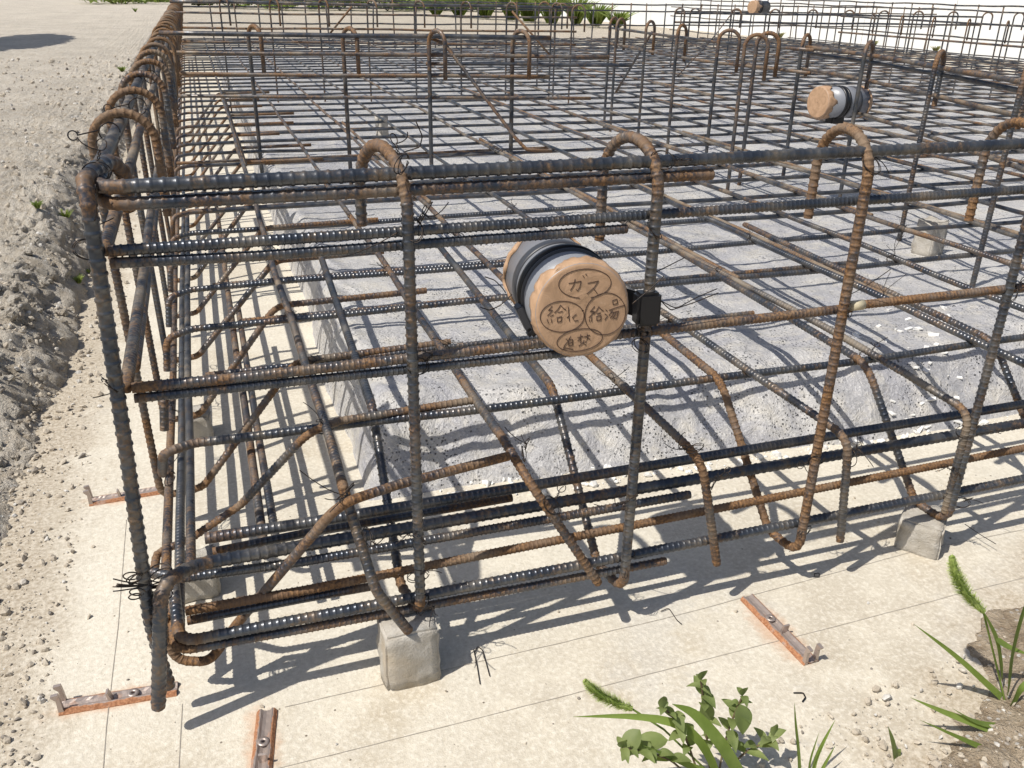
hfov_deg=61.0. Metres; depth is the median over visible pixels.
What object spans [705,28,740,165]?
hooked stirrup
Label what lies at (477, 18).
upright bar
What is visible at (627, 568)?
tie wire
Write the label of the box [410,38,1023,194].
ribbed bar
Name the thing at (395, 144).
tie wire
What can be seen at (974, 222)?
ribbed bar
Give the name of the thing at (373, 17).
upright bar
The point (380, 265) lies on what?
tie wire
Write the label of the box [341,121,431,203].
ribbed bar
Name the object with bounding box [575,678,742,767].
foxtail grass
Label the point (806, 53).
ribbed bar
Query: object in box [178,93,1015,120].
ribbed bar
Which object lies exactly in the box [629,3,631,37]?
upright bar
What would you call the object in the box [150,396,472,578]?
ribbed bar
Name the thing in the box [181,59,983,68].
ribbed bar
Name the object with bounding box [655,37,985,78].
ribbed bar
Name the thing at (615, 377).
tie wire
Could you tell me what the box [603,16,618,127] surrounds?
hooked stirrup
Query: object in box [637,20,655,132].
hooked stirrup
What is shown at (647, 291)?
loose wire
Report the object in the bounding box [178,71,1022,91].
ribbed bar
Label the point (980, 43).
ribbed bar
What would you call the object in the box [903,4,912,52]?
upright bar
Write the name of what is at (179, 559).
ribbed bar
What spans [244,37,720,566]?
ribbed bar
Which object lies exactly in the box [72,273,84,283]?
grass tuft
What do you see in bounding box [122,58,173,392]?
ribbed bar
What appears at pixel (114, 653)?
marking line
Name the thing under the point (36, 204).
grass tuft
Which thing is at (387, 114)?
ribbed bar
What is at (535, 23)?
upright bar
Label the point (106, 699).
form bracket
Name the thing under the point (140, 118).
hooked stirrup
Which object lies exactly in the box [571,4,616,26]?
grass tuft
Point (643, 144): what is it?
hooked stirrup
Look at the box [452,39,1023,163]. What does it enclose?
ribbed bar
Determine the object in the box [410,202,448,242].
tie wire
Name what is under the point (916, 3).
ribbed bar
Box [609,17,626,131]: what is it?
hooked stirrup
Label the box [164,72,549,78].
ribbed bar
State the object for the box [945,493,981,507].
tie wire
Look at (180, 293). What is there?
ribbed bar
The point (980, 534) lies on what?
loose wire
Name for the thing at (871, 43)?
hooked stirrup
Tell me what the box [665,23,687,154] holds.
hooked stirrup
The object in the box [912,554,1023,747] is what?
foxtail grass
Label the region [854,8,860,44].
upright bar
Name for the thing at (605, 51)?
ribbed bar
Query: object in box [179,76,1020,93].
ribbed bar
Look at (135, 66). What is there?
hooked stirrup
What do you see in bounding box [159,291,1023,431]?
ribbed bar
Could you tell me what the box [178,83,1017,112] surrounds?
ribbed bar
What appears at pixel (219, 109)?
hooked stirrup
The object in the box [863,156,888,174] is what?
tie wire
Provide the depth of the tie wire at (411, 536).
0.93 m
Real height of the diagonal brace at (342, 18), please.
0.164 m
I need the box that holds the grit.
[67,439,1023,767]
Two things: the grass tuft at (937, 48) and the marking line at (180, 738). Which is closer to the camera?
the marking line at (180, 738)
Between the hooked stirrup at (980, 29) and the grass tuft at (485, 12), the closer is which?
the hooked stirrup at (980, 29)
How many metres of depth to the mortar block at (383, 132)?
3.86 m
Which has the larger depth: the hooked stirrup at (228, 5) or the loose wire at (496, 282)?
the hooked stirrup at (228, 5)
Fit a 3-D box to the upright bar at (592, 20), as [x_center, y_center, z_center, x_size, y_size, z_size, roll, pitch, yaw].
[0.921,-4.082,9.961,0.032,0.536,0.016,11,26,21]
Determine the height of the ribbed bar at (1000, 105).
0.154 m
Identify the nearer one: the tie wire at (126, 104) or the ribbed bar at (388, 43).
the tie wire at (126, 104)
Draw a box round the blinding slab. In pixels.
[0,38,1023,767]
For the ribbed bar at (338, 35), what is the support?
attached to the hooked stirrup at (358, 65)
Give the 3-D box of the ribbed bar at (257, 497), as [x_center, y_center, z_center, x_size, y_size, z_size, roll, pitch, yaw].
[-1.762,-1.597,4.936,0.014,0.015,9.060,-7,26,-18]
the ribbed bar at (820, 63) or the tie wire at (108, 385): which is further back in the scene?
the ribbed bar at (820, 63)
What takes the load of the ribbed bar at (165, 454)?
attached to the ribbed bar at (389, 607)
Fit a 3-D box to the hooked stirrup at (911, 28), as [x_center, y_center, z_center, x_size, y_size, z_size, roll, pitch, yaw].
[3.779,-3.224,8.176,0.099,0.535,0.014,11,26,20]
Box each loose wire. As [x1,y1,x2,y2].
[340,232,398,257]
[404,121,422,152]
[417,201,432,226]
[473,649,479,683]
[474,647,489,675]
[480,294,511,310]
[485,276,505,292]
[632,276,663,303]
[661,288,716,307]
[662,293,717,309]
[793,692,805,701]
[965,524,995,543]
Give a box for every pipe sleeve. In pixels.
[503,229,661,356]
[747,0,770,12]
[807,85,872,123]
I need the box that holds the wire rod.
[676,14,730,76]
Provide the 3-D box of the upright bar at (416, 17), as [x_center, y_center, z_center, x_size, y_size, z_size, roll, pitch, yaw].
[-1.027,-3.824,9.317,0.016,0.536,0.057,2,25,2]
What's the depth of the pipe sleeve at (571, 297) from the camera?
0.86 m
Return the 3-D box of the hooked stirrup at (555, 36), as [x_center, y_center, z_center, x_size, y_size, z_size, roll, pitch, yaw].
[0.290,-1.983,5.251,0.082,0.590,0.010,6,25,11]
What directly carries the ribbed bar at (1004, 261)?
on the blinding slab
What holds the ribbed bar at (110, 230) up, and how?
on the ribbed bar at (509, 9)
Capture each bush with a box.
[84,0,147,3]
[221,4,265,5]
[262,0,338,9]
[307,1,361,10]
[363,0,422,10]
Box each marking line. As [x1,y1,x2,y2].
[103,519,126,767]
[178,703,182,767]
[279,578,1021,767]
[285,529,1023,706]
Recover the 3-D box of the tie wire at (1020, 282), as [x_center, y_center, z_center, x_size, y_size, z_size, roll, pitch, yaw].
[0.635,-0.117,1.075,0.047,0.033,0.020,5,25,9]
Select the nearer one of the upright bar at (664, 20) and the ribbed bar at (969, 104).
the ribbed bar at (969, 104)
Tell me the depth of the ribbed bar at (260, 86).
4.85 m
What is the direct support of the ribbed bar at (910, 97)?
on the blinding slab
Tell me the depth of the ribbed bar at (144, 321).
1.08 m
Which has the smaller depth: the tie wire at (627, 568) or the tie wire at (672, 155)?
the tie wire at (672, 155)
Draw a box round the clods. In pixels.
[0,199,87,545]
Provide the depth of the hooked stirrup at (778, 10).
7.74 m
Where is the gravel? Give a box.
[0,55,159,767]
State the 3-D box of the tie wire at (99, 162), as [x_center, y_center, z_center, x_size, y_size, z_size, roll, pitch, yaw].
[-0.342,-0.184,0.710,0.024,0.038,0.017,-9,26,-21]
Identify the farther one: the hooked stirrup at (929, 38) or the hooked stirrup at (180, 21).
the hooked stirrup at (929, 38)
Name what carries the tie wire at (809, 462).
attached to the hooked stirrup at (857, 135)
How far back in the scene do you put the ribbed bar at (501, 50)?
7.34 m
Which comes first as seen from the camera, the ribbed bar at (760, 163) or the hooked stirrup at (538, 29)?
the ribbed bar at (760, 163)
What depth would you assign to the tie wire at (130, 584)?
0.84 m
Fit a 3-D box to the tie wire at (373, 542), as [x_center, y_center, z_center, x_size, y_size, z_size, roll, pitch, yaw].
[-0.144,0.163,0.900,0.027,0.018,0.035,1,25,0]
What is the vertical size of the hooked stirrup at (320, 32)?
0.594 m
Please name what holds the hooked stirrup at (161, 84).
hanging from the ribbed bar at (111, 138)
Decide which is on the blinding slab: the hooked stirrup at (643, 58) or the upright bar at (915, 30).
the upright bar at (915, 30)
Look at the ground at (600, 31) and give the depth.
18.88 m
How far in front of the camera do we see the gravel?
1.52 m
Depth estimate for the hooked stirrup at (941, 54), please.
2.25 m
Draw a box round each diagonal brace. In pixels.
[330,6,352,32]
[431,39,551,152]
[512,11,550,54]
[615,31,652,92]
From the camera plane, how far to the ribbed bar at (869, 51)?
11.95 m
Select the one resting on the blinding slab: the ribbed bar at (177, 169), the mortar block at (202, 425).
the mortar block at (202, 425)
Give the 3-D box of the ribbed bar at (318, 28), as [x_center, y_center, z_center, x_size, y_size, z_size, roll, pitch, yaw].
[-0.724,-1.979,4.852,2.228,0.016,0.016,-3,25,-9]
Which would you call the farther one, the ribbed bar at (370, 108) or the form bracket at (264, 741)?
the ribbed bar at (370, 108)
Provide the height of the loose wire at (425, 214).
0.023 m
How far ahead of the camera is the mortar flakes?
1.67 m
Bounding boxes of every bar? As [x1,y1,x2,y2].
[93,24,166,194]
[95,138,1023,194]
[97,169,714,210]
[102,26,171,256]
[108,185,1023,256]
[109,224,627,268]
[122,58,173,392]
[131,305,852,393]
[134,350,590,402]
[135,153,164,372]
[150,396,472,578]
[150,418,1023,711]
[150,490,691,582]
[157,334,1023,477]
[159,30,550,39]
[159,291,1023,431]
[161,50,609,58]
[161,55,182,570]
[163,248,1014,371]
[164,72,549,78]
[165,220,1021,326]
[167,195,1023,291]
[167,451,510,665]
[168,557,666,653]
[169,0,577,8]
[169,177,1023,254]
[169,474,1023,644]
[170,163,1023,238]
[172,151,1023,215]
[173,26,576,32]
[174,11,576,18]
[174,57,185,640]
[174,115,1008,161]
[174,123,998,174]
[174,130,1018,175]
[175,102,1011,143]
[176,97,1007,128]
[176,108,1012,152]
[176,146,549,164]
[177,88,1000,119]
[177,94,590,99]
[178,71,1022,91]
[178,74,1003,93]
[178,80,1001,102]
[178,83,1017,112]
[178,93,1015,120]
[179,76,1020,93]
[180,51,914,58]
[180,53,936,60]
[180,65,1022,79]
[180,68,1020,81]
[181,40,575,45]
[181,41,796,43]
[181,42,820,45]
[181,43,838,46]
[181,44,850,48]
[181,46,860,49]
[181,54,946,62]
[181,56,963,64]
[181,57,974,67]
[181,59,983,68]
[181,61,1015,71]
[182,38,774,39]
[183,6,936,14]
[183,22,935,26]
[184,47,870,50]
[184,215,195,562]
[185,39,788,40]
[185,444,1023,615]
[187,583,370,624]
[188,187,584,209]
[195,61,266,559]
[203,37,412,634]
[204,400,1023,543]
[205,310,754,375]
[209,4,215,49]
[212,250,609,284]
[212,494,512,554]
[221,40,785,41]
[224,37,601,585]
[224,98,246,165]
[233,4,238,44]
[236,308,278,543]
[242,261,846,320]
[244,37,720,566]
[244,63,1015,72]
[251,114,787,131]
[257,0,260,27]
[264,0,903,7]
[264,37,851,542]
[264,48,878,51]
[265,138,844,164]
[281,0,285,47]
[286,37,970,513]
[304,0,308,47]
[311,38,1023,367]
[325,6,330,47]
[330,38,1023,312]
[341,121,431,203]
[351,38,1023,270]
[370,38,1017,238]
[372,2,373,44]
[390,38,1023,214]
[392,0,395,48]
[396,50,902,52]
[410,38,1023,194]
[415,0,416,41]
[426,62,631,66]
[441,40,1023,177]
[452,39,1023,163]
[463,87,619,147]
[470,39,1023,152]
[477,1,478,33]
[479,138,739,278]
[488,39,1019,138]
[495,1,496,34]
[516,40,1023,131]
[532,40,1008,119]
[534,2,535,45]
[551,39,992,112]
[552,37,1012,107]
[569,37,1013,103]
[586,37,1015,97]
[590,118,873,215]
[591,4,594,42]
[594,150,1011,171]
[602,37,1015,93]
[607,42,810,74]
[608,26,814,51]
[620,37,982,85]
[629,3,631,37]
[635,37,1018,86]
[639,184,893,296]
[645,79,935,141]
[653,98,953,172]
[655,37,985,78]
[663,5,666,37]
[667,37,930,68]
[669,29,1005,65]
[670,15,1023,42]
[670,72,913,117]
[671,6,955,23]
[675,21,981,25]
[676,12,983,17]
[682,131,1018,234]
[697,0,1023,13]
[699,37,1021,73]
[713,4,718,46]
[715,37,1022,70]
[730,37,1023,68]
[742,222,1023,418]
[744,37,1023,66]
[768,38,1023,63]
[773,37,1023,61]
[778,5,783,34]
[788,37,1023,59]
[790,0,1023,6]
[793,50,1021,75]
[795,5,798,37]
[797,98,1023,172]
[801,67,1023,117]
[804,45,1020,84]
[807,52,1023,93]
[816,1,824,51]
[825,6,831,43]
[833,2,839,42]
[838,31,1023,47]
[840,15,1023,26]
[849,283,1023,310]
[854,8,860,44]
[883,4,892,54]
[897,7,905,48]
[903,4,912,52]
[911,7,919,49]
[923,5,933,52]
[946,4,955,51]
[966,7,978,65]
[989,7,1004,70]
[1015,35,1023,73]
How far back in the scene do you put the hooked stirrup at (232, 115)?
3.50 m
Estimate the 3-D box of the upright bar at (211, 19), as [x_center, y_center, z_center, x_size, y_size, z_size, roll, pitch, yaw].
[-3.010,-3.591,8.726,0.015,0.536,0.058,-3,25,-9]
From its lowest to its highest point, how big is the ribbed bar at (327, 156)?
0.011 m
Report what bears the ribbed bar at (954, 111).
on the blinding slab
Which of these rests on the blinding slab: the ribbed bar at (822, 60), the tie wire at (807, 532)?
the ribbed bar at (822, 60)
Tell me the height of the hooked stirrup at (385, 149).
0.520 m
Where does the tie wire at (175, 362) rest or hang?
attached to the ribbed bar at (166, 551)
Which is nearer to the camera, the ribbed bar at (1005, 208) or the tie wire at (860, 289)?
the tie wire at (860, 289)
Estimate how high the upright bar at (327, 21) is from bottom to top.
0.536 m
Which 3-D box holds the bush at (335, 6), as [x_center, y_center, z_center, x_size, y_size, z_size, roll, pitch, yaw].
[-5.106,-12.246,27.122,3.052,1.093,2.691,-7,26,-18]
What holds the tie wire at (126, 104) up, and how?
attached to the ribbed bar at (111, 138)
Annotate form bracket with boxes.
[50,681,177,715]
[83,485,159,506]
[250,707,276,767]
[740,594,823,665]
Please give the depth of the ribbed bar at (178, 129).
3.59 m
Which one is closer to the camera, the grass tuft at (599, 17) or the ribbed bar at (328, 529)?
the ribbed bar at (328, 529)
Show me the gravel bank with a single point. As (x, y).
(40, 31)
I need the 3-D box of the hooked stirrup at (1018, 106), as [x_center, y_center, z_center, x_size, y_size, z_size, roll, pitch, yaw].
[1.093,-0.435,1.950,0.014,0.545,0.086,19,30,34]
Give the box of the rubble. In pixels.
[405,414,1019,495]
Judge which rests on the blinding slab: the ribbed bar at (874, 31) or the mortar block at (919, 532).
the mortar block at (919, 532)
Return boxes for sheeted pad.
[214,47,1023,500]
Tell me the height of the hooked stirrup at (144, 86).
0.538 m
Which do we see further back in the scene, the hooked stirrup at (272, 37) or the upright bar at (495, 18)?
the upright bar at (495, 18)
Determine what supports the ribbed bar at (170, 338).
attached to the hooked stirrup at (643, 144)
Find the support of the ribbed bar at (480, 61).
on the ribbed bar at (910, 97)
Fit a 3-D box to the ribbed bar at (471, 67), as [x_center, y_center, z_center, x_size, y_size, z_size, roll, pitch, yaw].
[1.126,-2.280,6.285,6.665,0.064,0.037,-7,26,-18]
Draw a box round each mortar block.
[174,544,220,603]
[193,403,213,438]
[374,113,388,135]
[376,604,440,690]
[894,505,946,559]
[911,215,948,256]
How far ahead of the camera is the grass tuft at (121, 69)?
6.40 m
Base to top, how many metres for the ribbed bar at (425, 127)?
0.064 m
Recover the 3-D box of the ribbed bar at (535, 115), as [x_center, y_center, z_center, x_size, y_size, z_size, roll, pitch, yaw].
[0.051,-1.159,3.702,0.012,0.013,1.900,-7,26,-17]
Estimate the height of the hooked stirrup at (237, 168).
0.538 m
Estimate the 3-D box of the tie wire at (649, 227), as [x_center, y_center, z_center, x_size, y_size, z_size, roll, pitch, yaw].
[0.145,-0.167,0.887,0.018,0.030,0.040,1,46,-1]
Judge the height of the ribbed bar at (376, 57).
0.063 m
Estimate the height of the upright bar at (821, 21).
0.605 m
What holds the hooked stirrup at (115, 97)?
hanging from the ribbed bar at (111, 138)
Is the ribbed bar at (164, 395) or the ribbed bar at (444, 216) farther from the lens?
the ribbed bar at (444, 216)
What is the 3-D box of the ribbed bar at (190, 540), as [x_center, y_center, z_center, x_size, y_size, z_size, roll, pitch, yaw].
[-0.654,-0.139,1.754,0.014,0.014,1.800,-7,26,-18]
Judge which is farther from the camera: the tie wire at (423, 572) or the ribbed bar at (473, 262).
the ribbed bar at (473, 262)
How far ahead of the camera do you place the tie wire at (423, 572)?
0.95 m
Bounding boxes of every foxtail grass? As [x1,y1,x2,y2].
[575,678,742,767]
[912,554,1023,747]
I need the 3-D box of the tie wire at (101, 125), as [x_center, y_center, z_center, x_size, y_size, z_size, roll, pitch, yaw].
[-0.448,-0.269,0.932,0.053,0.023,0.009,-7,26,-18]
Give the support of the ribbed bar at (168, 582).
on the blinding slab
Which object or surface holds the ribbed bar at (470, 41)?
on the ribbed bar at (822, 60)
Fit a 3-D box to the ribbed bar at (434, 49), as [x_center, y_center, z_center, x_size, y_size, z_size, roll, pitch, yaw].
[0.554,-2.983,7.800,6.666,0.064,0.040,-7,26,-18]
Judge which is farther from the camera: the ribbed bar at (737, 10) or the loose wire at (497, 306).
the ribbed bar at (737, 10)
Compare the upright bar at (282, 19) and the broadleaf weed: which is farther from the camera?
the upright bar at (282, 19)
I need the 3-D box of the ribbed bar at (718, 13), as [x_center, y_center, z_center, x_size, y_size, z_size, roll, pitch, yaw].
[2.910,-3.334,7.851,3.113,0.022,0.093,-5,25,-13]
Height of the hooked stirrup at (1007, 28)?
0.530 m
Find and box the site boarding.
[502,0,1023,62]
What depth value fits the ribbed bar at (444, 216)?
2.13 m
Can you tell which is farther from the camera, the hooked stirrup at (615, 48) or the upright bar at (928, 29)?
the upright bar at (928, 29)
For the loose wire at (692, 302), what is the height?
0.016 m
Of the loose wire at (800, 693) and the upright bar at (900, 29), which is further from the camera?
the upright bar at (900, 29)
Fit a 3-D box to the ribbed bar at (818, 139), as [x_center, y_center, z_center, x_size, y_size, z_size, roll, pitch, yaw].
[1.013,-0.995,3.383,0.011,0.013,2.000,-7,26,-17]
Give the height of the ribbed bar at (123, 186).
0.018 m
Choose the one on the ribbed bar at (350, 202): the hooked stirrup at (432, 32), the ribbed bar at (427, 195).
the ribbed bar at (427, 195)
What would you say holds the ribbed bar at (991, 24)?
on the ribbed bar at (980, 43)
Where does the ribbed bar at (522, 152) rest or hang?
on the ribbed bar at (177, 169)
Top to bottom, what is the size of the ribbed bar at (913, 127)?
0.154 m
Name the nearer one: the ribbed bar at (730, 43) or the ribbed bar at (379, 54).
the ribbed bar at (379, 54)
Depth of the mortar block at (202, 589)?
1.12 m
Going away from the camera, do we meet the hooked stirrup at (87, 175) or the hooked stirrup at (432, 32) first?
the hooked stirrup at (87, 175)
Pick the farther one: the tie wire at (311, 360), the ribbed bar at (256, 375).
the tie wire at (311, 360)
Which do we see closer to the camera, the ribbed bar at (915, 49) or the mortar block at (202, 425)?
the mortar block at (202, 425)
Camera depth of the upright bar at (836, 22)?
10.05 m
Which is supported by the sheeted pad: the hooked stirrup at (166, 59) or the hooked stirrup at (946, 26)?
the hooked stirrup at (946, 26)
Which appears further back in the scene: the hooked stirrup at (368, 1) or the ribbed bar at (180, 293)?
the hooked stirrup at (368, 1)
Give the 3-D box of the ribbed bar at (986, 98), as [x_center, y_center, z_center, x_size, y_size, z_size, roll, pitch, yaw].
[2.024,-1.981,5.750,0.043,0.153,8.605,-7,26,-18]
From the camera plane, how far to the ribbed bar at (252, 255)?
0.80 m
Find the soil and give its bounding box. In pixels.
[929,607,1023,767]
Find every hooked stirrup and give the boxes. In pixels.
[75,154,175,690]
[87,108,450,496]
[105,86,426,421]
[118,70,383,362]
[128,58,377,317]
[134,49,250,282]
[139,42,243,253]
[146,36,322,229]
[149,32,310,209]
[152,24,293,176]
[153,28,279,192]
[156,18,261,153]
[158,21,293,164]
[160,14,269,134]
[160,16,258,143]
[164,11,181,48]
[164,12,181,57]
[167,8,181,98]
[168,7,182,88]
[219,0,231,110]
[246,24,265,188]
[269,0,280,102]
[318,0,329,101]
[318,138,425,611]
[341,26,360,183]
[366,0,377,101]
[413,0,425,100]
[427,28,447,179]
[437,131,663,587]
[460,1,471,94]
[504,2,517,101]
[509,29,531,161]
[536,1,550,84]
[548,2,562,100]
[552,3,568,92]
[568,4,585,102]
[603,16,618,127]
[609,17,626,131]
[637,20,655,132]
[657,122,874,551]
[663,117,1023,520]
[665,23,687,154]
[669,7,685,66]
[685,8,700,64]
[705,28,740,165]
[725,8,741,61]
[726,33,769,189]
[737,31,780,185]
[765,9,780,50]
[781,33,811,175]
[804,9,817,34]
[835,10,854,64]
[838,40,874,197]
[867,14,874,41]
[874,10,889,41]
[888,15,903,82]
[897,49,946,240]
[904,11,923,63]
[919,17,935,85]
[941,11,958,48]
[952,18,970,92]
[970,12,992,68]
[970,69,1023,286]
[989,20,1009,96]
[1001,14,1023,69]
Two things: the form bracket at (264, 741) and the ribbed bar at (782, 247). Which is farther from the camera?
the ribbed bar at (782, 247)
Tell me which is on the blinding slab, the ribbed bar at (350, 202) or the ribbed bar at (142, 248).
the ribbed bar at (350, 202)
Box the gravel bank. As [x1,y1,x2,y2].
[0,0,169,547]
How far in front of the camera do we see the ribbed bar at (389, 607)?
0.97 m
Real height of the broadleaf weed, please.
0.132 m
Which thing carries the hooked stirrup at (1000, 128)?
on the mortar block at (919, 532)
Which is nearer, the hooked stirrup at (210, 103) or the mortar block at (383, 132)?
the mortar block at (383, 132)
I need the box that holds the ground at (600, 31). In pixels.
[182,1,1023,64]
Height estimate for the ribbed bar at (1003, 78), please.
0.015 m
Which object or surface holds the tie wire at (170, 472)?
attached to the ribbed bar at (166, 551)
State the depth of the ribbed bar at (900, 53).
7.83 m
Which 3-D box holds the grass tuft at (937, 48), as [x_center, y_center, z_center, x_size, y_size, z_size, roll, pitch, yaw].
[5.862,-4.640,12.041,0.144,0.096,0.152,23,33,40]
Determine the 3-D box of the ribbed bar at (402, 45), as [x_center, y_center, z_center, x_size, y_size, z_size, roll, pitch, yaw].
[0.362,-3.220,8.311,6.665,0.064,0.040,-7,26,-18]
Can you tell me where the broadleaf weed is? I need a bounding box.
[616,670,785,767]
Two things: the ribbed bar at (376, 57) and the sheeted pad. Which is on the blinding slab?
the sheeted pad
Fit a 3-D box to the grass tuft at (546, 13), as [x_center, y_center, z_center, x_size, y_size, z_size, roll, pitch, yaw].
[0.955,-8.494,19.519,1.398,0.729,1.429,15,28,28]
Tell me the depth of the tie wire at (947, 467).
1.18 m
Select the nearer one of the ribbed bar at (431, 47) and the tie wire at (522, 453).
the tie wire at (522, 453)
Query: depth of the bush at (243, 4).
28.36 m
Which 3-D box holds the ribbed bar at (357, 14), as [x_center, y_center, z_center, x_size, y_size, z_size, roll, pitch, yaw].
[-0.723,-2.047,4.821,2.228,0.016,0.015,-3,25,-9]
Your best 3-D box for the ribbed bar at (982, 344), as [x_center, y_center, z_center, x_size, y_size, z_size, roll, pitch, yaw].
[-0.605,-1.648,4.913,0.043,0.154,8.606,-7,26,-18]
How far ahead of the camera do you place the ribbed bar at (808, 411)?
1.17 m
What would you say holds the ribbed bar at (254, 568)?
on the ribbed bar at (300, 549)
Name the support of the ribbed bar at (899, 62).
on the blinding slab
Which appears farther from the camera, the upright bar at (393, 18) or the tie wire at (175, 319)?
the upright bar at (393, 18)
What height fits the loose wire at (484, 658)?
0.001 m
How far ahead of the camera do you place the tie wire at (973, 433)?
1.15 m
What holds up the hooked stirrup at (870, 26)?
hanging from the ribbed bar at (991, 24)
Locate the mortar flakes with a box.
[852,306,962,466]
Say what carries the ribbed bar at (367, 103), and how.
on the ribbed bar at (904, 55)
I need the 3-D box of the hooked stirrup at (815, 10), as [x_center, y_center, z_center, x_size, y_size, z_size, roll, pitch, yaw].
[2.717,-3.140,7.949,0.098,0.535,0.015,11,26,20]
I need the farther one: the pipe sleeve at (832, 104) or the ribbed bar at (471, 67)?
the ribbed bar at (471, 67)
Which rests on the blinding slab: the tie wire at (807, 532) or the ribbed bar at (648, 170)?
the ribbed bar at (648, 170)
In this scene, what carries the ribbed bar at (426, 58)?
on the ribbed bar at (822, 60)
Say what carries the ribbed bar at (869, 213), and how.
on the ribbed bar at (1004, 261)
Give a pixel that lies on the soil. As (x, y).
(1004, 622)
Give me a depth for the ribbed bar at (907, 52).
8.01 m
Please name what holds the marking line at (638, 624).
on the blinding slab
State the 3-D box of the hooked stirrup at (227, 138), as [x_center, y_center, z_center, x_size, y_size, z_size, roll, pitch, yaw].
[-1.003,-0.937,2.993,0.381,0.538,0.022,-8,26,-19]
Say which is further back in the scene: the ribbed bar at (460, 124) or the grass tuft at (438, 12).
the grass tuft at (438, 12)
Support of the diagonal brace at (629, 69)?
attached to the ribbed bar at (730, 43)
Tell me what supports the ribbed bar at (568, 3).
attached to the upright bar at (393, 18)
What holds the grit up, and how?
on the blinding slab
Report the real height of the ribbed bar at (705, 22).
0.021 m
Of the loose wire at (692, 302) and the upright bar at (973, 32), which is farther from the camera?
the upright bar at (973, 32)
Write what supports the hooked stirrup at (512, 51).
on the sheeted pad
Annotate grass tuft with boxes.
[30,200,42,208]
[58,208,72,217]
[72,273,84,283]
[117,66,126,71]
[421,0,445,14]
[442,0,471,14]
[467,0,498,18]
[492,0,519,19]
[510,0,537,21]
[528,0,574,23]
[559,0,600,23]
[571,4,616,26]
[598,10,638,27]
[794,703,834,767]
[888,727,900,759]
[931,46,940,50]
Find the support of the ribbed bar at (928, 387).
on the mortar block at (919, 532)
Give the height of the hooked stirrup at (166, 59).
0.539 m
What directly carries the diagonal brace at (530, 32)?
attached to the ribbed bar at (357, 14)
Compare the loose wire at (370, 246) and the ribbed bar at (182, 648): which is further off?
the ribbed bar at (182, 648)
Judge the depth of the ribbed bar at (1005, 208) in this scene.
3.10 m
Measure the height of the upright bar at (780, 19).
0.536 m
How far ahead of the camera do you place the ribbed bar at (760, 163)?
2.71 m
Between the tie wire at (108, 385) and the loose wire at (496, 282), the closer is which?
the tie wire at (108, 385)
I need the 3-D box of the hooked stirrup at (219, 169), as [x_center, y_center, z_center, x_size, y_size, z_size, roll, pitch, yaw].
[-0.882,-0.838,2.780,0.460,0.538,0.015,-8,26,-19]
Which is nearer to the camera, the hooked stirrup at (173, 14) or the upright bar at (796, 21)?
the hooked stirrup at (173, 14)
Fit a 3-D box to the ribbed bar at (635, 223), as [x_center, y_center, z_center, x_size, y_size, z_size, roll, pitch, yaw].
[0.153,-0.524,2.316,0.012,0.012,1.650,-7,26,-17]
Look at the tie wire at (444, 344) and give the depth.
1.27 m
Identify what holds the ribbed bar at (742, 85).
on the ribbed bar at (931, 122)
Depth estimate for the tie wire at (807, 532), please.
1.13 m
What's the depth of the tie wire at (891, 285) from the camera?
1.52 m
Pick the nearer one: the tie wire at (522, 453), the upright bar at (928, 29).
the tie wire at (522, 453)
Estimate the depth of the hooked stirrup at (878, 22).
8.04 m
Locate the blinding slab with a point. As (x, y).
(210, 710)
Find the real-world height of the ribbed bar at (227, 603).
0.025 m
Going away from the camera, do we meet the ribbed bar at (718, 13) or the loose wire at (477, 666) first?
the loose wire at (477, 666)
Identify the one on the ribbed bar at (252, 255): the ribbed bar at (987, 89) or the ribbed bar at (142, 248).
the ribbed bar at (142, 248)
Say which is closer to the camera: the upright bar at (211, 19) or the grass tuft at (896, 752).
the grass tuft at (896, 752)
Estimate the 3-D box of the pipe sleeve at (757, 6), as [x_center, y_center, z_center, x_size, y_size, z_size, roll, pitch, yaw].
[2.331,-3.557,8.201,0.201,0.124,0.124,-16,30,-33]
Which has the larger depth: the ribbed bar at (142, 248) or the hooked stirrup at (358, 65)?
the hooked stirrup at (358, 65)
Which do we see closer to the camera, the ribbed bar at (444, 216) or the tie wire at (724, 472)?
the tie wire at (724, 472)
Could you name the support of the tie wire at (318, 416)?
attached to the ribbed bar at (276, 466)
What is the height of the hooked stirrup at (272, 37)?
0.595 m
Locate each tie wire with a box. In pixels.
[67,122,120,140]
[71,184,113,259]
[77,138,111,178]
[92,377,118,397]
[103,97,146,114]
[113,563,172,599]
[164,453,179,486]
[169,375,179,420]
[170,350,185,371]
[172,312,183,331]
[297,355,323,363]
[299,470,354,511]
[303,402,332,433]
[363,527,387,548]
[371,255,386,274]
[390,132,409,174]
[396,532,426,543]
[398,568,441,582]
[406,594,437,626]
[407,350,459,374]
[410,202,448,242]
[432,338,456,350]
[505,427,529,461]
[543,483,565,514]
[594,488,638,506]
[598,366,629,387]
[622,550,642,578]
[632,319,651,353]
[647,220,661,238]
[651,150,692,169]
[664,432,703,453]
[708,467,732,489]
[796,518,811,538]
[797,455,824,472]
[842,435,873,467]
[847,269,890,317]
[859,337,887,359]
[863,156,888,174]
[877,272,904,293]
[886,235,903,259]
[935,464,961,479]
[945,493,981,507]
[955,423,1000,437]
[1002,277,1023,301]
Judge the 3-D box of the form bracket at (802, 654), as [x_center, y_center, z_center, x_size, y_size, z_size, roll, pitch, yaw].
[0.335,0.297,1.084,0.023,0.027,0.134,-8,26,-19]
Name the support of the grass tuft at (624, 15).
on the ground at (600, 31)
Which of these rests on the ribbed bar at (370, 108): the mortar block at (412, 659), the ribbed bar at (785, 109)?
the ribbed bar at (785, 109)
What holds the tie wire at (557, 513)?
attached to the ribbed bar at (536, 491)
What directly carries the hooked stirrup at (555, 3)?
on the sheeted pad

